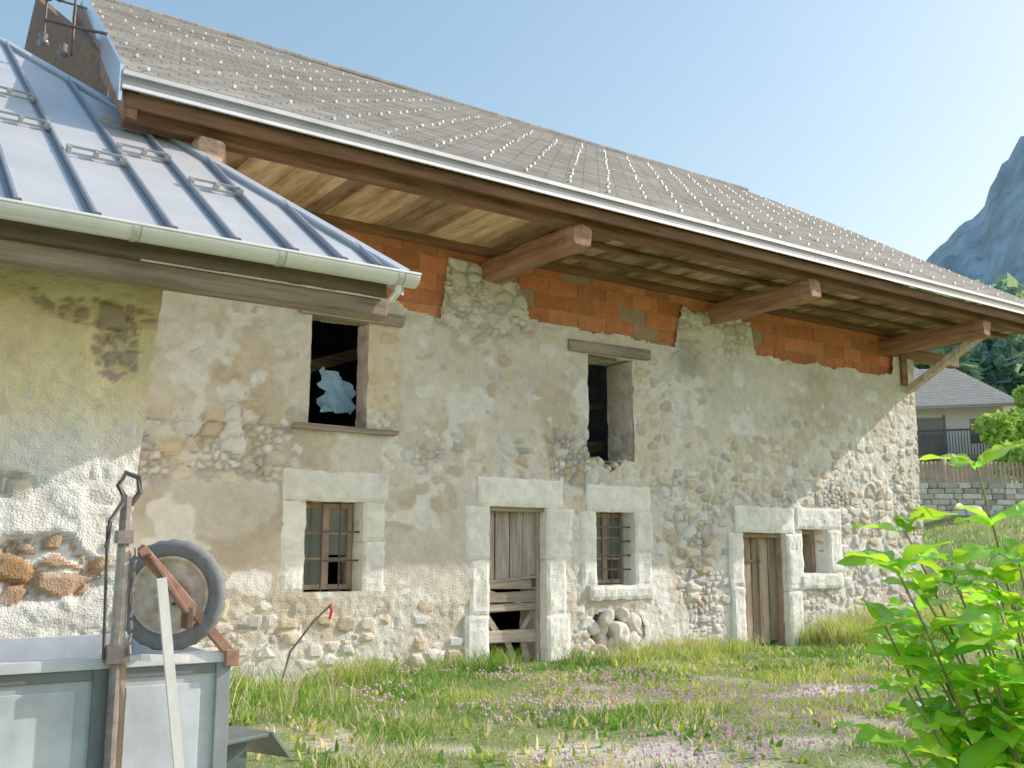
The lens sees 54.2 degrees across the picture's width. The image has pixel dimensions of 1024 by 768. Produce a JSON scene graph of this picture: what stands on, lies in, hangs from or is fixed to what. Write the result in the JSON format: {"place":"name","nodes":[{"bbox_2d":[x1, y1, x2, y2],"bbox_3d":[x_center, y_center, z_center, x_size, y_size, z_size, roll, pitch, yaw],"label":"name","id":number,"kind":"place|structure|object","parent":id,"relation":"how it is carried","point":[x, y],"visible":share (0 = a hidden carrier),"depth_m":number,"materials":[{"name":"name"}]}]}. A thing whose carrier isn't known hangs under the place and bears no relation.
{"place":"outdoors","nodes":[
{"label":"outdoors","id":0,"kind":"place"},
{"bbox_2d":[82,0,123,99],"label":"verge metal board","id":1,"kind":"object","parent":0,"point":[113,63],"visible":0.83,"depth_m":10.35,"materials":[{"name":"grey metal"}]},
{"bbox_2d":[310,348,603,451],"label":"interior beams","id":2,"kind":"structure","parent":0,"point":[328,361],"depth_m":13.90,"materials":[{"name":"brown wood"}]},
{"bbox_2d":[0,0,1023,260],"label":"sky","id":3,"kind":"structure","parent":0,"point":[893,123],"materials":[{"name":"blue"}]},
{"bbox_2d":[121,68,1023,314],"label":"eave metal edge","id":4,"kind":"object","parent":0,"point":[156,86],"visible":1,"depth_m":10.98,"materials":[{"name":"silver metal"}]},
{"bbox_2d":[215,476,1023,767],"bbox_3d":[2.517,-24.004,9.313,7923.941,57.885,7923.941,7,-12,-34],"label":"ground","id":5,"kind":"structure","parent":0,"point":[507,620],"depth_m":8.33,"materials":[{"name":"green plant"}]},
{"bbox_2d":[24,0,107,95],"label":"gable wall","id":6,"kind":"structure","parent":5,"relation":"on","point":[82,64],"depth_m":13.48,"materials":[{"name":"brown wood"}]},
{"bbox_2d":[37,0,106,57],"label":"power line insulators","id":7,"kind":"object","parent":6,"relation":"attached to","point":[43,41],"visible":1,"depth_m":10.59,"materials":[{"name":"metal"}]},
{"bbox_2d":[0,470,290,767],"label":"utility trailer","id":8,"kind":"object","parent":5,"relation":"on","point":[150,688],"visible":1,"depth_m":4.68,"materials":[{"name":"blue paint"}]},
{"bbox_2d":[0,37,421,637],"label":"metal roofed shed","id":9,"kind":"structure","parent":5,"relation":"on","point":[98,203],"depth_m":6.80,"materials":[{"name":"grey metal"}]},
{"bbox_2d":[280,603,332,687],"bbox_3d":[-2.226,2.820,10.792,0.063,0.856,0.780,-7,-12,34],"label":"leaning rod","id":10,"kind":"object","parent":5,"relation":"on","point":[310,625],"visible":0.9,"depth_m":10.82,"materials":[{"name":"metal"}]},
{"bbox_2d":[303,337,519,603],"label":"back wall and floors","id":11,"kind":"structure","parent":5,"relation":"on","point":[323,347],"depth_m":24.93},
{"bbox_2d":[80,2,359,342],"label":"slate roof back","id":12,"kind":"structure","parent":11,"relation":"on","point":[334,331],"depth_m":25.07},
{"bbox_2d":[316,367,355,413],"bbox_3d":[-2.265,0.086,12.830,0.508,0.560,0.160,7,-12,-34],"label":"hanging tarp","id":13,"kind":"object","parent":11,"relation":"hanging from","point":[338,395],"visible":1,"depth_m":12.82,"materials":[{"name":"blue plastic"}]},
{"bbox_2d":[587,362,821,584],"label":"wall","id":14,"kind":"structure","parent":11,"relation":"on","point":[597,427],"depth_m":25.51,"materials":[{"name":"black"}]},
{"bbox_2d":[126,257,928,685],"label":"front wall","id":15,"kind":"structure","parent":5,"relation":"on","point":[480,377],"depth_m":12.87,"materials":[{"name":"beige stone"}]},
{"bbox_2d":[280,468,388,595],"bbox_3d":[-2.097,1.732,11.611,1.333,1.437,0.313,7,-12,-34],"label":"stone surround window","id":16,"kind":"structure","parent":15,"relation":"attached to","point":[360,488],"depth_m":11.62,"materials":[{"name":"white stone"}]},
{"bbox_2d":[303,591,345,591],"bbox_3d":[-2.234,2.425,11.658,0.725,0.015,0.570,7,-12,-34],"label":"reveal","id":17,"kind":"object","parent":16,"relation":"attached to","point":[326,591],"visible":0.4,"depth_m":11.79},
{"bbox_2d":[303,503,352,589],"bbox_3d":[-2.196,1.897,11.697,0.680,0.990,0.075,7,-12,-34],"label":"window frame","id":18,"kind":"object","parent":16,"relation":"attached to","point":[325,550],"visible":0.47,"depth_m":11.71,"materials":[{"name":"brown wood"}]},
{"bbox_2d":[303,508,347,584],"bbox_3d":[-2.194,1.896,11.694,0.570,0.880,0.007,7,-12,-34],"label":"window glass","id":19,"kind":"object","parent":18,"relation":"attached to","point":[311,571],"visible":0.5,"depth_m":11.66,"materials":[{"name":"glass"}]},
{"bbox_2d":[304,502,359,591],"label":"window iron bars","id":20,"kind":"object","parent":16,"relation":"attached to","point":[321,560],"depth_m":11.55,"materials":[{"name":"black metal"}]},
{"bbox_2d":[340,503,361,589],"bbox_3d":[-1.925,1.944,11.957,0.023,1.025,0.570,7,-12,-34],"label":"reveal","id":21,"kind":"object","parent":16,"relation":"attached to","point":[355,523],"visible":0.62,"depth_m":12.05,"materials":[{"name":"wood"}]},
{"bbox_2d":[355,324,368,427],"bbox_3d":[-1.829,-0.081,12.203,0.021,1.300,0.300,7,-12,-34],"label":"reveal","id":22,"kind":"object","parent":15,"relation":"attached to","point":[362,371],"visible":0.98,"depth_m":12.21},
{"bbox_2d":[291,310,650,512],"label":"timber lintels","id":23,"kind":"object","parent":15,"relation":"attached to","point":[575,345],"visible":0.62,"depth_m":12.34,"materials":[{"name":"brown wood"}]},
{"bbox_2d":[312,319,357,325],"bbox_3d":[-2.147,-0.772,12.097,0.750,0.015,0.300,7,-12,-34],"label":"reveal","id":24,"kind":"object","parent":23,"relation":"on","point":[332,322],"visible":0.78,"depth_m":12.21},
{"bbox_2d":[588,355,630,365],"bbox_3d":[1.229,-0.352,14.564,0.850,0.019,0.570,7,-12,-34],"label":"reveal","id":25,"kind":"object","parent":23,"relation":"on","point":[596,361],"visible":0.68,"depth_m":14.70,"materials":[{"name":"beige stone"}]},
{"bbox_2d":[463,476,573,662],"bbox_3d":[0.052,2.486,12.991,1.718,2.515,0.315,7,-12,-34],"label":"stone surround door","id":26,"kind":"structure","parent":15,"relation":"attached to","point":[555,619],"depth_m":13.04,"materials":[{"name":"white stone"}]},
{"bbox_2d":[489,511,539,660],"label":"door upper planks","id":27,"kind":"object","parent":26,"relation":"attached to","point":[515,551],"depth_m":13.13,"materials":[{"name":"brown wood"}]},
{"bbox_2d":[489,576,536,662],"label":"door lower boards","id":28,"kind":"object","parent":27,"relation":"attached to","point":[522,635],"depth_m":12.96,"materials":[{"name":"brown wood"}]},
{"bbox_2d":[520,559,544,658],"bbox_3d":[0.274,2.692,13.374,0.024,2.025,0.570,7,-12,-34],"label":"reveal","id":29,"kind":"object","parent":26,"relation":"attached to","point":[529,625],"visible":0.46,"depth_m":13.34,"materials":[{"name":"grey stone"}]},
{"bbox_2d":[197,234,892,368],"bbox_3d":[1.395,-1.005,14.610,14.100,1.270,0.184,7,-12,-34],"label":"mortar backing","id":30,"kind":"object","parent":15,"relation":"on","point":[610,304],"visible":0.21,"depth_m":14.54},
{"bbox_2d":[198,229,892,374],"bbox_3d":[1.387,-1.030,14.586,13.552,1.120,0.189,7,-12,-34],"label":"red brick infill","id":31,"kind":"object","parent":30,"relation":"attached to","point":[439,264],"visible":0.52,"depth_m":14.63,"materials":[{"name":"brick"}]},
{"bbox_2d":[120,91,1023,385],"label":"eave purlins","id":32,"kind":"object","parent":15,"relation":"attached to","point":[158,117],"visible":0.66,"depth_m":12.39,"materials":[{"name":"brown wood"}]},
{"bbox_2d":[107,92,903,285],"bbox_3d":[1.509,-2.257,14.764,14.280,1.350,0.050,7,-12,-34],"label":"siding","id":33,"kind":"object","parent":32,"relation":"on","point":[108,95],"visible":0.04,"depth_m":13.43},
{"bbox_2d":[72,7,1023,315],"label":"verge rafters","id":34,"kind":"object","parent":32,"relation":"on","point":[120,107],"visible":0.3,"depth_m":10.54,"materials":[{"name":"brown wood"}]},
{"bbox_2d":[113,42,995,296],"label":"roof deck","id":35,"kind":"structure","parent":34,"relation":"on","point":[479,135],"depth_m":12.23,"materials":[{"name":"brown wood"}]},
{"bbox_2d":[90,0,1023,303],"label":"slate roof front","id":36,"kind":"structure","parent":35,"relation":"on","point":[590,170],"depth_m":14.74,"materials":[{"name":"grey stone"}]},
{"bbox_2d":[105,0,748,190],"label":"ridge cap","id":37,"kind":"object","parent":36,"relation":"on","point":[336,67],"visible":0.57,"depth_m":19.88,"materials":[{"name":"metal"}]},
{"bbox_2d":[92,3,1015,299],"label":"snow guards","id":38,"kind":"object","parent":36,"relation":"on","point":[512,141],"visible":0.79,"depth_m":15.26,"materials":[{"name":"metal"}]},
{"bbox_2d":[187,142,1017,350],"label":"soffit boards","id":39,"kind":"object","parent":32,"relation":"attached to","point":[313,191],"visible":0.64,"depth_m":12.36,"materials":[{"name":"brown wood"}]},
{"bbox_2d":[191,136,990,355],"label":"console beams","id":40,"kind":"structure","parent":15,"relation":"attached to","point":[545,249],"depth_m":14.18,"materials":[{"name":"brown wood"}]},
{"bbox_2d":[580,484,654,600],"bbox_3d":[1.375,2.219,14.017,1.313,1.580,0.433,7,-12,-34],"label":"stone surround window","id":41,"kind":"structure","parent":15,"relation":"attached to","point":[620,499],"depth_m":13.99,"materials":[{"name":"white stone"}]},
{"bbox_2d":[596,513,622,583],"bbox_3d":[1.285,2.312,14.072,0.670,0.970,0.075,7,-12,-34],"label":"barred window frame","id":42,"kind":"object","parent":41,"relation":"attached to","point":[605,516],"visible":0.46,"depth_m":14.10,"materials":[{"name":"brown wood"}]},
{"bbox_2d":[596,517,618,578],"bbox_3d":[1.288,2.311,14.069,0.560,0.860,0.007,7,-12,-34],"label":"barred window glass","id":43,"kind":"object","parent":42,"relation":"in","point":[615,547],"visible":0.36,"depth_m":14.13,"materials":[{"name":"glass"}]},
{"bbox_2d":[596,512,630,584],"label":"barred window iron bars","id":44,"kind":"object","parent":41,"relation":"attached to","point":[611,541],"visible":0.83,"depth_m":13.94,"materials":[{"name":"black metal"}]},
{"bbox_2d":[607,556,619,583],"bbox_3d":[1.549,2.360,14.326,0.023,1.000,0.570,7,-12,-34],"label":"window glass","id":45,"kind":"object","parent":41,"relation":"attached to","point":[614,566],"visible":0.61,"depth_m":14.41,"materials":[{"name":"glass"}]},
{"bbox_2d":[590,612,644,648],"bbox_3d":[1.188,2.545,14.220,1.800,2.900,0.200,7,-12,-34],"label":"cavity back","id":46,"kind":"object","parent":15,"relation":"in","point":[595,617],"depth_m":13.98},
{"bbox_2d":[607,361,633,461],"bbox_3d":[1.589,0.430,14.683,0.021,1.475,0.570,7,-12,-34],"label":"reveal","id":47,"kind":"object","parent":15,"relation":"attached to","point":[620,417],"visible":0.94,"depth_m":14.68,"materials":[{"name":"beige stone"}]},
{"bbox_2d":[802,530,827,572],"bbox_3d":[5.021,2.788,16.692,0.021,0.700,0.570,7,-12,-34],"label":"reveal","id":48,"kind":"object","parent":15,"relation":"attached to","point":[805,543],"visible":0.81,"depth_m":16.77,"materials":[{"name":"wood"}]},
{"bbox_2d":[792,507,843,588],"bbox_3d":[4.947,2.686,16.388,1.167,1.303,0.327,7,-12,-34],"label":"stone surround window","id":49,"kind":"structure","parent":15,"relation":"attached to","point":[822,519],"depth_m":16.42,"materials":[{"name":"white stone"}]},
{"bbox_2d":[801,530,814,570],"bbox_3d":[4.758,2.748,16.483,0.610,0.660,0.060,7,-12,-34],"label":"window frame","id":50,"kind":"object","parent":49,"relation":"attached to","point":[811,551],"visible":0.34,"depth_m":16.61,"materials":[{"name":"brown wood"}]},
{"bbox_2d":[906,338,984,393],"bbox_3d":[7.577,-0.355,17.561,0.130,0.804,1.822,4,-10,-21],"label":"corner strut","id":51,"kind":"object","parent":15,"relation":"attached to","point":[963,348],"visible":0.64,"depth_m":17.54,"materials":[{"name":"brown wood"}]},
{"bbox_2d":[265,660,899,767],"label":"pebbles","id":52,"kind":"object","parent":5,"relation":"on","point":[551,747],"visible":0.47,"depth_m":7.69,"materials":[{"name":"grey stone"}]},
{"bbox_2d":[583,457,648,657],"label":"rubble stones","id":53,"kind":"object","parent":5,"relation":"on","point":[605,628],"visible":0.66,"depth_m":13.64,"materials":[{"name":"beige stone"}]},
{"bbox_2d":[285,654,992,767],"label":"clover flowers","id":54,"kind":"object","parent":5,"relation":"on","point":[661,765],"visible":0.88,"depth_m":8.91,"materials":[{"name":"plant"}]},
{"bbox_2d":[727,506,804,645],"bbox_3d":[3.904,3.056,15.601,1.695,2.268,0.313,7,-12,-34],"label":"stone surround door","id":55,"kind":"structure","parent":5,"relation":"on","point":[760,520],"depth_m":15.65,"materials":[{"name":"beige stone"}]},
{"bbox_2d":[743,533,785,644],"bbox_3d":[3.863,3.207,15.579,1.010,1.730,0.080,7,-12,-34],"label":"door frame","id":56,"kind":"object","parent":55,"relation":"attached to","point":[777,537],"visible":0.52,"depth_m":15.81,"materials":[{"name":"brown wood"}]},
{"bbox_2d":[743,537,779,644],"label":"door planks","id":57,"kind":"object","parent":56,"relation":"attached to","point":[761,601],"depth_m":15.67,"materials":[{"name":"brown wood"}]},
{"bbox_2d":[832,442,1023,767],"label":"leafy shrub","id":58,"kind":"object","parent":5,"relation":"on","point":[992,733],"visible":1,"depth_m":2.15,"materials":[{"name":"green plant"}]},
{"bbox_2d":[916,406,1008,488],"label":"walls","id":59,"kind":"structure","parent":5,"relation":"on","point":[957,418],"depth_m":44.37,"materials":[{"name":"white paint"}]},
{"bbox_2d":[916,417,983,455],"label":"windows","id":60,"kind":"structure","parent":59,"relation":"attached to","point":[929,423],"depth_m":44.63,"materials":[{"name":"grey glass"}]},
{"bbox_2d":[917,415,989,461],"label":"balcony","id":61,"kind":"structure","parent":59,"relation":"attached to","point":[971,456],"depth_m":43.37,"materials":[{"name":"metal"}]},
{"bbox_2d":[913,368,1016,413],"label":"roof","id":62,"kind":"structure","parent":59,"relation":"on","point":[1005,408],"depth_m":45.26,"materials":[{"name":"tile"}]},
{"bbox_2d":[913,368,1015,408],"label":"tile courses","id":63,"kind":"object","parent":62,"relation":"on","point":[960,405],"visible":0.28,"depth_m":45.02,"materials":[{"name":"grey tile"}]},
{"bbox_2d":[904,272,1023,409],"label":"forest","id":64,"kind":"object","parent":5,"relation":"on","point":[996,363],"visible":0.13,"depth_m":85.27,"materials":[{"name":"green plant"}]},
{"bbox_2d":[918,459,1023,483],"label":"wooden fence","id":65,"kind":"object","parent":5,"relation":"on","point":[947,477],"visible":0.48,"depth_m":34.73,"materials":[{"name":"brown wood"}]},
{"bbox_2d":[919,483,1023,516],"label":"stones","id":66,"kind":"object","parent":5,"relation":"on","point":[1008,495],"visible":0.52,"depth_m":34.36,"materials":[{"name":"grey stone"}]},
{"bbox_2d":[971,406,1023,482],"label":"garden tree","id":67,"kind":"object","parent":5,"relation":"on","point":[997,427],"visible":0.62,"depth_m":39.20,"materials":[{"name":"green plant"}]},
{"bbox_2d":[997,439,1023,477],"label":"garden tree","id":68,"kind":"object","parent":5,"relation":"on","point":[1015,454],"visible":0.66,"depth_m":35.47,"materials":[{"name":"green plant"}]},
{"bbox_2d":[1012,385,1023,408],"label":"garden tree","id":69,"kind":"object","parent":5,"relation":"on","point":[1018,392],"visible":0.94,"depth_m":42.51,"materials":[{"name":"green plant"}]},
{"bbox_2d":[531,560,760,586],"bbox_3d":[2.091,2.812,14.420,4.440,0.540,0.066,7,-12,-34],"label":"door hardware","id":70,"kind":"object","parent":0,"point":[533,582],"depth_m":14.36,"materials":[{"name":"metal"}]},
{"bbox_2d":[926,136,1023,294],"bbox_3d":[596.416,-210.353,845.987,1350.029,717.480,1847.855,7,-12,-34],"label":"mountain","id":71,"kind":"structure","parent":0,"point":[986,243],"depth_m":1294.61,"materials":[{"name":"blue stone"}]}
]}

